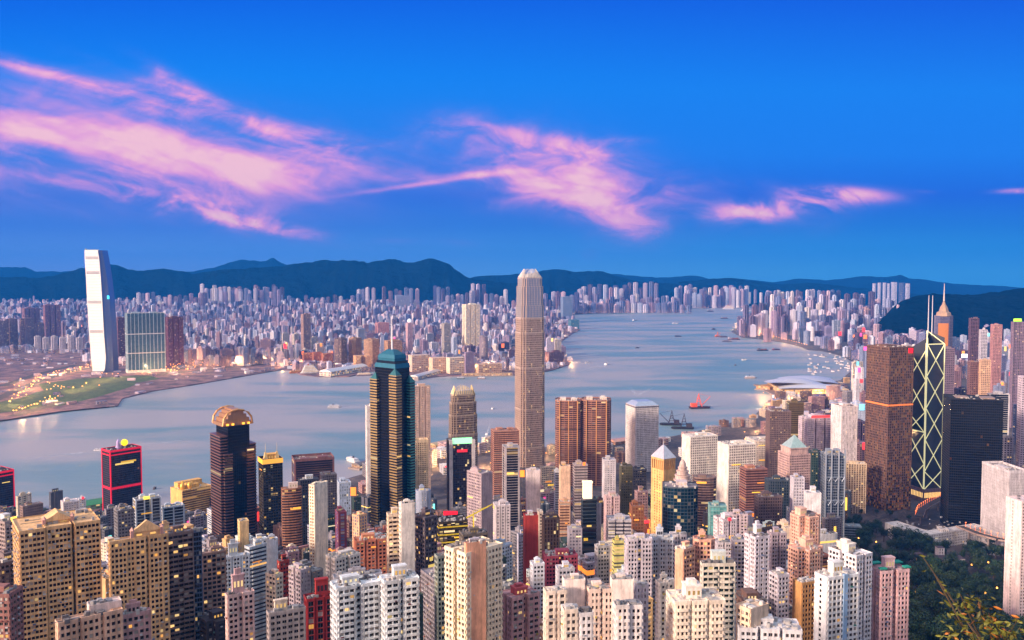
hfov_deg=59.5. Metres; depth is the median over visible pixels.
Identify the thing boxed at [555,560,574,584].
apartment tower
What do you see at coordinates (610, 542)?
apartment tower
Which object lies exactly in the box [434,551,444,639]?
apartment tower
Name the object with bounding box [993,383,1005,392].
apartment tower
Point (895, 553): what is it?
tree
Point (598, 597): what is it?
apartment tower
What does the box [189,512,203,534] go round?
office tower
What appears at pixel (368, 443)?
apartment tower
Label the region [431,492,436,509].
apartment block
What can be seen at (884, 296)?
apartment tower
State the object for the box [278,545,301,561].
apartment tower
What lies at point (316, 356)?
office block
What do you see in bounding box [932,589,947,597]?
tree
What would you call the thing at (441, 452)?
waterfront block
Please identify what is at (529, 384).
office skyscraper
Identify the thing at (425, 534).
apartment tower
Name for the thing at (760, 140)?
sky
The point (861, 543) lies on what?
tree
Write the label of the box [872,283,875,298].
apartment tower
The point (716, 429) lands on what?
waterfront block
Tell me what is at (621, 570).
apartment tower
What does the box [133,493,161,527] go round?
office tower
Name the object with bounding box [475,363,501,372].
office block
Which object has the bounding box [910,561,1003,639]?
park ground
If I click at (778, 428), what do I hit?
office tower
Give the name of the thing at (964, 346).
apartment tower
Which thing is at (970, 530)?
flyover
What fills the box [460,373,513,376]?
pier
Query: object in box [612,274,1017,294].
mountains
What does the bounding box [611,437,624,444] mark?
pier
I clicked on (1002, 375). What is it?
apartment tower
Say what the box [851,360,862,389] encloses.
apartment tower
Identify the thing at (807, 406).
waterfront block
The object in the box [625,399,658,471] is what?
office skyscraper
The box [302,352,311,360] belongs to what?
office block
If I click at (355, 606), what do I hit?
apartment tower
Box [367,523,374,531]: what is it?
office tower
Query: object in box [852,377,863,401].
apartment tower
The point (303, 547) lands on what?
office tower
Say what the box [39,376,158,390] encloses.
park lawn
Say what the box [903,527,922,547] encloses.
tree
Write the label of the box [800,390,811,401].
waterfront block
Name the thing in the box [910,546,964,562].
mansion
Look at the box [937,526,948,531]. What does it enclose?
office block
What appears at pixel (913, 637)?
tree
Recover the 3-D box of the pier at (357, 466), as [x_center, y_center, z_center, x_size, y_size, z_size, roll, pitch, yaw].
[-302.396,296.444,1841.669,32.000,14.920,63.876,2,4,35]
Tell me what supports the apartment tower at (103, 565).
on the island ground at (438, 484)
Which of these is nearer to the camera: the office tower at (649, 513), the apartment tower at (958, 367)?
the office tower at (649, 513)
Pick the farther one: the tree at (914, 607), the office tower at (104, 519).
the office tower at (104, 519)
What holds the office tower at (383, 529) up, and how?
on the island ground at (438, 484)
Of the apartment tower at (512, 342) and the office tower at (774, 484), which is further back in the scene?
the apartment tower at (512, 342)
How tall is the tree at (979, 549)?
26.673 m
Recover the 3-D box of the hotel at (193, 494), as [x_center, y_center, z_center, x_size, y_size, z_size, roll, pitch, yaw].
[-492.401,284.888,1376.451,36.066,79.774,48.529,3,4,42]
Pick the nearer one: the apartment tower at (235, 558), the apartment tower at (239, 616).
the apartment tower at (239, 616)
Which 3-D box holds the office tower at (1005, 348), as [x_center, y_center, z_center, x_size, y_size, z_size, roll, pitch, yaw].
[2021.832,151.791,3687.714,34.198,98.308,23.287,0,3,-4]
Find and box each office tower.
[0,466,14,506]
[16,492,31,515]
[19,501,43,516]
[49,488,62,509]
[94,511,108,525]
[100,524,113,538]
[101,439,142,509]
[104,504,117,526]
[113,503,134,537]
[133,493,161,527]
[161,501,184,526]
[162,520,172,530]
[183,523,193,528]
[185,509,194,522]
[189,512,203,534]
[202,535,206,544]
[207,507,211,533]
[208,533,224,542]
[257,506,258,533]
[258,448,282,535]
[273,522,281,545]
[279,525,281,545]
[280,343,286,358]
[281,481,302,547]
[282,332,288,342]
[286,543,302,559]
[292,333,298,344]
[292,452,333,481]
[298,474,318,544]
[299,544,308,551]
[301,313,310,349]
[303,548,309,560]
[307,524,308,544]
[316,342,323,352]
[320,471,336,514]
[327,349,333,361]
[328,514,334,533]
[328,530,334,552]
[334,337,346,364]
[337,477,350,514]
[347,511,368,522]
[347,515,351,538]
[347,538,352,546]
[349,337,361,362]
[356,328,364,349]
[361,494,370,526]
[364,338,378,363]
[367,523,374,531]
[375,525,386,532]
[381,334,387,352]
[384,339,401,351]
[406,319,412,350]
[414,339,419,346]
[415,437,428,505]
[420,339,427,353]
[426,332,433,341]
[429,342,437,349]
[436,509,446,515]
[442,322,450,353]
[446,437,474,516]
[453,501,465,516]
[455,349,460,356]
[464,351,473,372]
[467,466,492,539]
[468,344,475,352]
[479,335,487,360]
[491,427,518,497]
[493,495,501,501]
[498,343,503,350]
[500,341,508,348]
[502,442,519,541]
[510,525,522,583]
[517,529,522,582]
[540,489,553,509]
[540,497,549,513]
[542,513,559,549]
[543,509,558,515]
[546,337,553,351]
[554,338,560,350]
[560,536,566,547]
[561,296,571,318]
[561,345,565,353]
[572,459,587,523]
[581,480,596,553]
[597,496,603,523]
[601,523,603,540]
[606,513,631,540]
[619,462,632,514]
[629,500,643,532]
[632,465,646,499]
[634,486,647,519]
[644,515,649,533]
[648,505,650,533]
[651,439,675,533]
[662,479,697,536]
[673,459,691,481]
[687,536,692,544]
[692,473,715,530]
[697,526,707,534]
[702,506,707,528]
[708,500,726,535]
[739,464,767,511]
[744,511,753,526]
[745,436,764,466]
[754,490,782,524]
[762,520,774,526]
[762,521,780,532]
[764,475,789,518]
[765,408,790,476]
[776,518,789,538]
[778,435,810,489]
[786,399,803,437]
[786,506,789,523]
[789,473,804,524]
[798,327,805,343]
[798,413,830,452]
[803,330,810,344]
[809,448,820,489]
[815,330,822,336]
[820,528,837,553]
[822,512,841,539]
[830,402,857,460]
[832,320,840,337]
[843,323,849,341]
[845,487,850,516]
[845,493,847,519]
[850,359,859,388]
[850,400,865,420]
[855,332,862,348]
[855,365,863,378]
[857,419,864,441]
[857,439,864,460]
[859,345,866,377]
[873,324,879,343]
[885,336,892,343]
[944,346,954,393]
[952,337,959,349]
[954,386,966,394]
[955,349,967,359]
[967,360,978,394]
[968,317,978,360]
[978,328,987,360]
[978,358,990,394]
[980,461,1023,545]
[987,343,989,356]
[987,391,1009,434]
[990,323,1001,392]
[1002,345,1008,358]
[1002,435,1013,464]
[1003,329,1009,339]
[1009,321,1023,427]
[1015,375,1023,467]
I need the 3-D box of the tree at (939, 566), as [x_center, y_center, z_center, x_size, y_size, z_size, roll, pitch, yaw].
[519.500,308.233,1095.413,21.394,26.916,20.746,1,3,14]
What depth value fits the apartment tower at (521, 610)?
470.23 m
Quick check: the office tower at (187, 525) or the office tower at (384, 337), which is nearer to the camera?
the office tower at (187, 525)
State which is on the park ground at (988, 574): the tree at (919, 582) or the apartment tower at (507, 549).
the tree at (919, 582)
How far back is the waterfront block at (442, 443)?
1973.66 m
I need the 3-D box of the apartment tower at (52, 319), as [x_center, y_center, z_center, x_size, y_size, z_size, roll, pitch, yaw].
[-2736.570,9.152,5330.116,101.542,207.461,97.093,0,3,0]
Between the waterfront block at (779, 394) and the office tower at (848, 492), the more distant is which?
the waterfront block at (779, 394)
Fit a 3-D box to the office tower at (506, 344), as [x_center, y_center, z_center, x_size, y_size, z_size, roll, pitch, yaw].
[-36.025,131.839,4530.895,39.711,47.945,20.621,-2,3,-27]
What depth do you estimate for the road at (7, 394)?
3134.58 m
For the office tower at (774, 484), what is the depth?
1132.57 m
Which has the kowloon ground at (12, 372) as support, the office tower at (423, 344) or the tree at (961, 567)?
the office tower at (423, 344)
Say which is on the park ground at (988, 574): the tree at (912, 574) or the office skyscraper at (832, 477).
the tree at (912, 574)
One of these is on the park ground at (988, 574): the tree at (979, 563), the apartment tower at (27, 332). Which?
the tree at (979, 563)
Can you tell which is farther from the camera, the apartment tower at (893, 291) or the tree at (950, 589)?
the apartment tower at (893, 291)
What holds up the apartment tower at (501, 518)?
on the island ground at (438, 484)
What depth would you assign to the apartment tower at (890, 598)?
552.91 m
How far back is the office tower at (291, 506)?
1016.80 m
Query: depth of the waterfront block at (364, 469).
1734.73 m
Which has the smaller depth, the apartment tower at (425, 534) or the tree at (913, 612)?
the apartment tower at (425, 534)
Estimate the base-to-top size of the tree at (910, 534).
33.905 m
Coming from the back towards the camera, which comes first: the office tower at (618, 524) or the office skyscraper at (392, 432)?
the office skyscraper at (392, 432)
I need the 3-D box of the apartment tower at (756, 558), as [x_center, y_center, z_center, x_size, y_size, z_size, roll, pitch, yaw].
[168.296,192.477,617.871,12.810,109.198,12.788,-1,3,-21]
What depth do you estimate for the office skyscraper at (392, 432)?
1241.20 m
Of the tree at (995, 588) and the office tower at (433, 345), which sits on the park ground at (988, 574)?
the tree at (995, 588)
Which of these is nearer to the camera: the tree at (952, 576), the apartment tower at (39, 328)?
the tree at (952, 576)
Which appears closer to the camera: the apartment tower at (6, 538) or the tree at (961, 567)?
the apartment tower at (6, 538)
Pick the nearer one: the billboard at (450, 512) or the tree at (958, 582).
the tree at (958, 582)
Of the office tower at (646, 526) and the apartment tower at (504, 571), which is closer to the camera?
the apartment tower at (504, 571)
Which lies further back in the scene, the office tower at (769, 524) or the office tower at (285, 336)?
the office tower at (285, 336)
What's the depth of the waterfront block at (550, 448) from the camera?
1942.31 m
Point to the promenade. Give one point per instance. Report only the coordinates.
(55, 411)
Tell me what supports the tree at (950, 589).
on the park ground at (988, 574)
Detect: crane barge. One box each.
[659,411,680,425]
[671,414,693,428]
[689,394,710,408]
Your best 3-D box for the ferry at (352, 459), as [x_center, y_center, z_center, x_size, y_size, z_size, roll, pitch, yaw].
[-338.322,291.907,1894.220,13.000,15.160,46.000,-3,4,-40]
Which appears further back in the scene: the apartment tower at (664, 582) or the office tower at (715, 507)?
the office tower at (715, 507)
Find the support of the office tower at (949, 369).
on the island ground at (438, 484)
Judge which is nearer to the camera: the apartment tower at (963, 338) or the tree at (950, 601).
the tree at (950, 601)
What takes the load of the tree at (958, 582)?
on the park ground at (988, 574)
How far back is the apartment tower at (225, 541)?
759.71 m
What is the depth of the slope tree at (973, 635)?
12.36 m
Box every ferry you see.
[328,404,341,407]
[346,456,359,462]
[356,371,372,375]
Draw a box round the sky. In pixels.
[0,0,1023,287]
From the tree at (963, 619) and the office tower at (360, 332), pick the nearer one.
the tree at (963, 619)
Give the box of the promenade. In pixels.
[0,405,118,419]
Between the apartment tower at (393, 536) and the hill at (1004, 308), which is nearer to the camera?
the apartment tower at (393, 536)
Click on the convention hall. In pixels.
(813, 384)
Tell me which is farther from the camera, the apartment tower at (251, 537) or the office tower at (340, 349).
the office tower at (340, 349)
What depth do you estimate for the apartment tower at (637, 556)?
620.39 m
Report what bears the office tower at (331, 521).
on the island ground at (438, 484)
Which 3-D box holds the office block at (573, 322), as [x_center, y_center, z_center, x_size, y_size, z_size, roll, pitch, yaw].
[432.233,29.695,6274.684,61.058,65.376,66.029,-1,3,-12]
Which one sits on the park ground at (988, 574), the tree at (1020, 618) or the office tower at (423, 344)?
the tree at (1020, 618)
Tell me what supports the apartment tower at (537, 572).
on the island ground at (438, 484)
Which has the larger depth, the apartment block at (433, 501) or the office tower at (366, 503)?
the apartment block at (433, 501)
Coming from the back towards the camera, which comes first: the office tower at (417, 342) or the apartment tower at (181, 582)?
the office tower at (417, 342)
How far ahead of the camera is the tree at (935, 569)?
1062.36 m
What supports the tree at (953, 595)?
on the park ground at (988, 574)
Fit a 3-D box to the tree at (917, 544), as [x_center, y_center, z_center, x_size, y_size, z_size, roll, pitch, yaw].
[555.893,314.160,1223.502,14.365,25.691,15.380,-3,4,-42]
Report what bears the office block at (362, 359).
on the kowloon ground at (12, 372)
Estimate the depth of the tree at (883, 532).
1289.77 m
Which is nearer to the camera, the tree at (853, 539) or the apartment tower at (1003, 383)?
the tree at (853, 539)
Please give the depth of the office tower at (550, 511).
1120.80 m
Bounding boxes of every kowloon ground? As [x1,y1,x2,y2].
[0,307,711,420]
[165,308,607,330]
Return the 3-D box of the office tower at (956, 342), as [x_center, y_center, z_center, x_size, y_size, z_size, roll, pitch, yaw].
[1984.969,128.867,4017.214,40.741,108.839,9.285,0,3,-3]
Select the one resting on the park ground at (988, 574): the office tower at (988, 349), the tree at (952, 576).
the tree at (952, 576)
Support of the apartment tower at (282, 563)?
on the island ground at (438, 484)
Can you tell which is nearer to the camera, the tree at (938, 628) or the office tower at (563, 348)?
the tree at (938, 628)
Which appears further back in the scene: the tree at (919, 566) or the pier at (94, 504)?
the pier at (94, 504)
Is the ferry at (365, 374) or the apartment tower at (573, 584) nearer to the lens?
the apartment tower at (573, 584)
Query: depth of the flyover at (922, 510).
1440.09 m
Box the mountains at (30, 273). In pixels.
[0,258,285,277]
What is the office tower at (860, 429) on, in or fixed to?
on the island ground at (438, 484)
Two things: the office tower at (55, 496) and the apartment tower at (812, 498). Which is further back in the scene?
the office tower at (55, 496)
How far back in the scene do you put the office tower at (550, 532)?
842.94 m
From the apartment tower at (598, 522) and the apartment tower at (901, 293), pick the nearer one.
the apartment tower at (598, 522)
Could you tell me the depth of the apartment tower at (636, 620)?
397.50 m
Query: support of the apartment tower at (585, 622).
on the island ground at (438, 484)
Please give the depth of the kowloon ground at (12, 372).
3475.35 m
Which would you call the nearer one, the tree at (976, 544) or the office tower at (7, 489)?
the tree at (976, 544)
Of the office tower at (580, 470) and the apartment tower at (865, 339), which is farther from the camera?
the apartment tower at (865, 339)
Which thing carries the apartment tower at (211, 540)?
on the island ground at (438, 484)
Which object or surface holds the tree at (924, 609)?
on the park ground at (988, 574)
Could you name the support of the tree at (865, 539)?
on the island ground at (438, 484)
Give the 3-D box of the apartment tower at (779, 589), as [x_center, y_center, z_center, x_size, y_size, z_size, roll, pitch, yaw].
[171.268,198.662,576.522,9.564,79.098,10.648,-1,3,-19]
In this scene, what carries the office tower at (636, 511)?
on the island ground at (438, 484)
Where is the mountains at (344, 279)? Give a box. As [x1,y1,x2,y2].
[0,258,517,308]
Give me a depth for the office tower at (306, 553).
936.82 m
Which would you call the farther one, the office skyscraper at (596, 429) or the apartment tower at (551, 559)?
the office skyscraper at (596, 429)
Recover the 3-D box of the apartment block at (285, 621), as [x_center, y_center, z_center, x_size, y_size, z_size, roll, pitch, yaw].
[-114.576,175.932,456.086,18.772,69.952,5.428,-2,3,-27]
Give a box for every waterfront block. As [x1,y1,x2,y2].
[358,480,365,493]
[362,462,365,476]
[431,448,436,466]
[437,446,446,458]
[438,441,445,446]
[439,463,446,474]
[478,441,486,453]
[482,435,490,446]
[540,466,555,490]
[546,462,554,465]
[547,443,554,454]
[615,447,623,451]
[615,450,624,462]
[658,437,668,445]
[678,447,681,456]
[681,431,696,436]
[706,425,720,435]
[719,419,728,426]
[731,417,740,427]
[732,417,743,425]
[743,418,755,426]
[759,408,767,417]
[760,421,765,433]
[771,399,782,406]
[774,391,785,398]
[782,400,790,408]
[786,391,795,397]
[788,395,800,400]
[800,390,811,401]
[804,402,810,412]
[808,396,824,411]
[824,396,828,408]
[826,385,840,399]
[842,390,852,402]
[843,377,849,382]
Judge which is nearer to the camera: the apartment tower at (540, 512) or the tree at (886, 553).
the apartment tower at (540, 512)
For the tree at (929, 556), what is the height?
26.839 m
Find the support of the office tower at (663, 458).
on the island ground at (438, 484)
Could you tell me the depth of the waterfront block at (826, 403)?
2568.89 m
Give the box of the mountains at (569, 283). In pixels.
[472,269,710,304]
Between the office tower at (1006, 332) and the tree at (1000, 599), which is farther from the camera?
the office tower at (1006, 332)
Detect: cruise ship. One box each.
[300,363,318,373]
[723,305,735,308]
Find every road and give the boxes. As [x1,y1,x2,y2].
[0,365,77,386]
[0,367,91,399]
[8,402,61,415]
[96,364,260,377]
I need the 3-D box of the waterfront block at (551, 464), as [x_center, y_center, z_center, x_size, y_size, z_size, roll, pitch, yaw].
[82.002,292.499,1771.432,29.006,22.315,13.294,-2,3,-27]
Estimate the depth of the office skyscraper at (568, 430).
1653.69 m
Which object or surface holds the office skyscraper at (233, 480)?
on the island ground at (438, 484)
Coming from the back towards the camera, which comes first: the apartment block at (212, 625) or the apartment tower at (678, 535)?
the apartment tower at (678, 535)
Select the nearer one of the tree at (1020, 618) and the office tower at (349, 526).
the tree at (1020, 618)
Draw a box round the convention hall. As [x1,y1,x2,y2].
[753,376,848,394]
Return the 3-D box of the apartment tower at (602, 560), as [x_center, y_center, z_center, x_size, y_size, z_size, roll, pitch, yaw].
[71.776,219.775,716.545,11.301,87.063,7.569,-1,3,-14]
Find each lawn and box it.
[0,382,134,412]
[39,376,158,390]
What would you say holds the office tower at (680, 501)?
on the island ground at (438, 484)
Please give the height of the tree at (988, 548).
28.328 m
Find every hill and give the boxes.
[749,295,763,305]
[877,288,1023,343]
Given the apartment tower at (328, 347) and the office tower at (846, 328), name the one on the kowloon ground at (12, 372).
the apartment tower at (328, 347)
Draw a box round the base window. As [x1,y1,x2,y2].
[911,489,940,497]
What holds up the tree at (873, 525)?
on the island ground at (438, 484)
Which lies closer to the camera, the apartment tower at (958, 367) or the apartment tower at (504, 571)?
the apartment tower at (504, 571)
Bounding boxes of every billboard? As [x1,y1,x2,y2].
[350,487,356,514]
[443,510,457,514]
[520,470,524,524]
[961,354,967,389]
[1011,318,1021,426]
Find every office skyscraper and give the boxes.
[85,249,118,371]
[210,405,256,538]
[369,327,415,527]
[448,385,477,466]
[515,269,544,467]
[555,397,581,485]
[581,395,610,485]
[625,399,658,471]
[818,448,845,537]
[864,344,913,510]
[911,295,944,502]
[934,283,952,346]
[940,394,1003,526]
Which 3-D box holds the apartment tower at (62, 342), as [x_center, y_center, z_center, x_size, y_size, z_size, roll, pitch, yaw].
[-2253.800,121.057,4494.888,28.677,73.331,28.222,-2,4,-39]
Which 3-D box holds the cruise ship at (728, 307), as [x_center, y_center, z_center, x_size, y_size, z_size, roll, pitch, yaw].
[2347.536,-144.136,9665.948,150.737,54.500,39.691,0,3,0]
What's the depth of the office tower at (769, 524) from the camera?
937.36 m
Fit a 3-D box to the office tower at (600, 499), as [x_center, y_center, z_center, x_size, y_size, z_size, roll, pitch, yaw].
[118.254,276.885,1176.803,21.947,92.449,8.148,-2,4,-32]
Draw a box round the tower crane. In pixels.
[466,504,492,526]
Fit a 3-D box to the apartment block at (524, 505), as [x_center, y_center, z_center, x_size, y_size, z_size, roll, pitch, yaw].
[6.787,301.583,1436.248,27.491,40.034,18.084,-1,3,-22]
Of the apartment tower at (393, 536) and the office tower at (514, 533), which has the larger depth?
the office tower at (514, 533)
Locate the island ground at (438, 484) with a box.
[257,372,1015,638]
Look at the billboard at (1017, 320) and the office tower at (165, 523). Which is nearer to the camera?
the office tower at (165, 523)
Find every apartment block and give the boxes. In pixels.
[3,505,13,512]
[10,507,15,515]
[50,606,123,639]
[194,509,206,534]
[199,607,225,639]
[266,597,305,639]
[352,492,360,510]
[374,520,386,527]
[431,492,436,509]
[521,496,525,518]
[540,618,542,639]
[735,614,802,639]
[768,603,791,617]
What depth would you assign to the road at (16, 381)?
3404.55 m
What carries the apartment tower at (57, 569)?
on the island ground at (438, 484)
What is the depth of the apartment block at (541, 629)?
553.20 m
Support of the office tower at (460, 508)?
on the island ground at (438, 484)
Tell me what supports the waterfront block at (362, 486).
on the island ground at (438, 484)
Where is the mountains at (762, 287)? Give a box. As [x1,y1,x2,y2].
[679,278,922,304]
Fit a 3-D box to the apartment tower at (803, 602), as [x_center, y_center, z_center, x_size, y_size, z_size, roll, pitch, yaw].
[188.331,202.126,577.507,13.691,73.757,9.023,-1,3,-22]
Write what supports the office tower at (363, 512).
on the island ground at (438, 484)
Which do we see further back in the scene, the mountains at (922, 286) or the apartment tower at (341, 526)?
the mountains at (922, 286)
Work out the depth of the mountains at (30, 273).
14331.65 m
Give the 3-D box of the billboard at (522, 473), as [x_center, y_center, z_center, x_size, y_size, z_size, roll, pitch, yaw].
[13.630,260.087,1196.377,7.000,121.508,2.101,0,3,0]
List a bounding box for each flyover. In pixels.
[914,495,940,523]
[956,522,1004,553]
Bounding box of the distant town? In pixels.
[0,281,1010,416]
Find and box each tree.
[845,514,862,523]
[847,536,858,544]
[854,525,872,538]
[857,540,866,548]
[860,536,872,548]
[861,520,873,527]
[870,522,877,530]
[871,519,882,532]
[872,556,881,564]
[875,546,891,555]
[878,528,888,541]
[881,550,896,559]
[887,528,900,537]
[889,536,911,551]
[889,551,901,559]
[895,530,917,545]
[897,549,907,559]
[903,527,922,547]
[904,550,915,563]
[908,564,928,586]
[908,607,933,625]
[908,610,933,639]
[908,630,924,639]
[909,565,921,592]
[909,584,922,600]
[909,602,918,614]
[911,577,923,587]
[913,541,924,551]
[915,561,927,568]
[916,601,925,607]
[916,622,931,639]
[917,532,932,542]
[918,574,932,584]
[919,555,1023,639]
[919,608,933,616]
[920,552,937,562]
[921,592,953,616]
[922,546,933,553]
[922,590,941,597]
[924,563,942,575]
[925,582,941,590]
[927,612,965,639]
[928,557,945,564]
[929,560,945,573]
[931,542,946,552]
[932,541,948,549]
[932,574,953,588]
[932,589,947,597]
[939,569,961,581]
[940,595,960,611]
[941,539,951,554]
[941,562,953,571]
[941,586,960,597]
[942,554,961,571]
[942,580,953,590]
[946,607,959,624]
[947,550,957,558]
[947,592,962,601]
[954,579,966,586]
[955,565,967,571]
[955,593,983,605]
[959,549,966,556]
[959,560,968,566]
[959,581,975,588]
[960,615,980,626]
[961,604,982,617]
[962,544,973,556]
[962,620,985,638]
[964,583,975,593]
[966,539,982,548]
[966,626,994,639]
[967,546,985,557]
[968,571,991,588]
[970,558,986,571]
[971,549,990,562]
[974,601,1010,620]
[976,584,995,595]
[982,592,996,602]
[982,600,1002,610]
[984,544,994,554]
[984,564,999,579]
[986,578,1000,593]
[987,559,1003,576]
[989,615,1011,629]
[990,565,1002,573]
[991,546,1002,558]
[992,582,1000,590]
[993,572,1003,580]
[994,562,1003,572]
[995,545,1004,559]
[995,596,1002,603]
[998,588,1002,596]
[999,629,1023,639]
[1006,614,1023,629]
[1010,626,1023,639]
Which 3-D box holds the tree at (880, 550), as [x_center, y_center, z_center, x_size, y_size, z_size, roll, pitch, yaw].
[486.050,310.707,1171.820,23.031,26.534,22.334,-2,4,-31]
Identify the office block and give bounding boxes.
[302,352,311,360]
[312,352,321,360]
[321,353,332,362]
[353,355,370,366]
[408,354,429,371]
[429,357,445,372]
[446,357,463,373]
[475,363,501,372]
[545,350,563,363]
[568,319,578,328]
[682,432,717,499]
[717,439,755,511]
[844,523,861,539]
[845,460,866,513]
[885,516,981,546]
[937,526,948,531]
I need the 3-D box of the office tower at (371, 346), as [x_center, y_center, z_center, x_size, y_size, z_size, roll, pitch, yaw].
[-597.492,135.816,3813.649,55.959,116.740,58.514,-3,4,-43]
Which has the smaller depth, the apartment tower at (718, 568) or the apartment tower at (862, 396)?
the apartment tower at (718, 568)
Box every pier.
[86,497,102,510]
[319,364,367,377]
[348,460,365,470]
[411,369,440,380]
[431,440,445,447]
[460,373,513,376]
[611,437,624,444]
[754,384,772,390]
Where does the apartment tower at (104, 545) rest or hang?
on the island ground at (438, 484)
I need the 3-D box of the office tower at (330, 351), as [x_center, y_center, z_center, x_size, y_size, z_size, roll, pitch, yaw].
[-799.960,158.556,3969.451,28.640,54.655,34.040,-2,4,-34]
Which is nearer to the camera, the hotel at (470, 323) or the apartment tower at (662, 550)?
the apartment tower at (662, 550)
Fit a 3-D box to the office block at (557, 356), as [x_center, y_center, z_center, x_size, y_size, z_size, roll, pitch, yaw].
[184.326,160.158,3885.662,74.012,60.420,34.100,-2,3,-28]
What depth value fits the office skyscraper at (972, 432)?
1357.78 m
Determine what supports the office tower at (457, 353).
on the kowloon ground at (12, 372)
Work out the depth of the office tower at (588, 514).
872.58 m
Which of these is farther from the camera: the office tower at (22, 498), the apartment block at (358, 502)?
the apartment block at (358, 502)
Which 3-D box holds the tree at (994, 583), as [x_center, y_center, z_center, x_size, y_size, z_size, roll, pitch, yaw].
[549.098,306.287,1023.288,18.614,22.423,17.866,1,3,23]
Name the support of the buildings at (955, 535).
on the island ground at (438, 484)
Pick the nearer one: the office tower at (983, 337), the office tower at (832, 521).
the office tower at (832, 521)
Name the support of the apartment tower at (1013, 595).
on the island ground at (438, 484)
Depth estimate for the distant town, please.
6440.62 m
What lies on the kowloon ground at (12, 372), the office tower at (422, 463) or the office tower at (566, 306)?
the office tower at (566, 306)
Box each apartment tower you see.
[0,320,6,346]
[0,512,16,551]
[0,548,13,584]
[0,583,24,639]
[4,318,17,345]
[11,508,101,639]
[20,317,34,344]
[22,307,39,322]
[34,322,44,344]
[34,335,40,348]
[42,336,49,348]
[43,304,60,336]
[51,335,57,348]
[59,337,65,348]
[60,497,78,510]
[67,335,74,350]
[76,337,82,348]
[78,495,85,508]
[86,596,121,613]
[101,536,113,560]
[101,560,106,570]
[101,569,108,598]
[107,519,170,639]
[116,316,125,355]
[123,599,151,639]
[165,316,183,366]
[168,524,195,639]
[193,527,202,639]
[202,535,219,549]
[202,545,226,611]
[211,535,241,554]
[224,567,254,639]
[226,539,249,591]
[235,533,253,543]
[237,518,248,551]
[244,539,266,639]
[253,533,267,570]
[265,568,283,639]
[267,533,277,570]
[277,554,288,605]
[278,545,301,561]
[285,546,299,564]
[288,562,310,604]
[300,559,322,592]
[304,576,330,639]
[309,479,327,576]
[311,336,316,350]
[325,548,360,590]
[326,345,332,352]
[330,572,380,639]
[332,566,381,579]
[333,546,352,551]
[335,506,346,550]
[352,511,366,546]
[353,532,386,573]
[365,404,370,494]
[379,563,419,639]
[386,506,398,573]
[395,295,409,309]
[399,498,414,571]
[415,383,430,488]
[415,484,430,512]
[415,506,436,580]
[419,592,422,639]
[421,567,434,639]
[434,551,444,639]
[437,514,467,546]
[437,542,444,552]
[444,536,502,639]
[451,336,456,356]
[459,526,487,541]
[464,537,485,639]
[493,499,510,542]
[493,538,512,582]
[502,563,506,580]
[502,577,512,589]
[502,582,539,639]
[509,348,514,357]
[511,339,514,348]
[523,510,537,583]
[526,467,540,511]
[526,568,529,584]
[526,572,529,585]
[530,556,544,617]
[537,508,542,558]
[542,548,577,586]
[542,585,566,639]
[554,468,558,511]
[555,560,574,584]
[558,497,569,536]
[559,461,570,500]
[561,603,577,639]
[562,573,585,607]
[567,524,581,554]
[578,552,594,584]
[578,606,593,639]
[585,577,601,605]
[586,580,611,639]
[594,541,609,582]
[596,503,600,542]
[602,455,615,500]
[604,491,619,540]
[605,535,623,574]
[610,572,633,639]
[612,535,623,573]
[612,599,629,639]
[617,564,623,572]
[624,533,652,596]
[625,599,642,639]
[634,579,648,639]
[648,596,652,639]
[650,524,673,639]
[654,571,674,639]
[665,577,725,639]
[669,524,686,586]
[675,540,694,588]
[692,528,714,581]
[700,549,736,639]
[713,512,736,540]
[715,535,730,556]
[727,509,747,536]
[730,533,744,589]
[735,587,766,615]
[735,598,768,639]
[744,520,769,602]
[767,526,786,571]
[768,567,789,617]
[788,534,822,603]
[790,506,820,543]
[792,576,814,639]
[804,485,821,528]
[813,559,858,639]
[823,552,828,568]
[828,538,872,639]
[835,331,840,337]
[849,334,854,340]
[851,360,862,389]
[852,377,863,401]
[857,327,864,334]
[859,390,865,403]
[863,334,867,346]
[871,555,910,639]
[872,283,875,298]
[877,283,880,298]
[882,283,885,307]
[887,283,889,297]
[891,282,896,304]
[898,283,903,302]
[905,283,909,299]
[954,369,960,387]
[955,365,961,385]
[960,335,966,342]
[960,343,967,349]
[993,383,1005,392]
[1001,371,1004,381]
[1001,380,1006,392]
[1003,495,1023,629]
[1005,369,1009,392]
[1012,404,1016,443]
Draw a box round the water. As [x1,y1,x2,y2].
[0,306,850,510]
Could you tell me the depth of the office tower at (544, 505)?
1212.05 m
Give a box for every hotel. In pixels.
[170,478,210,511]
[375,322,388,333]
[462,303,479,345]

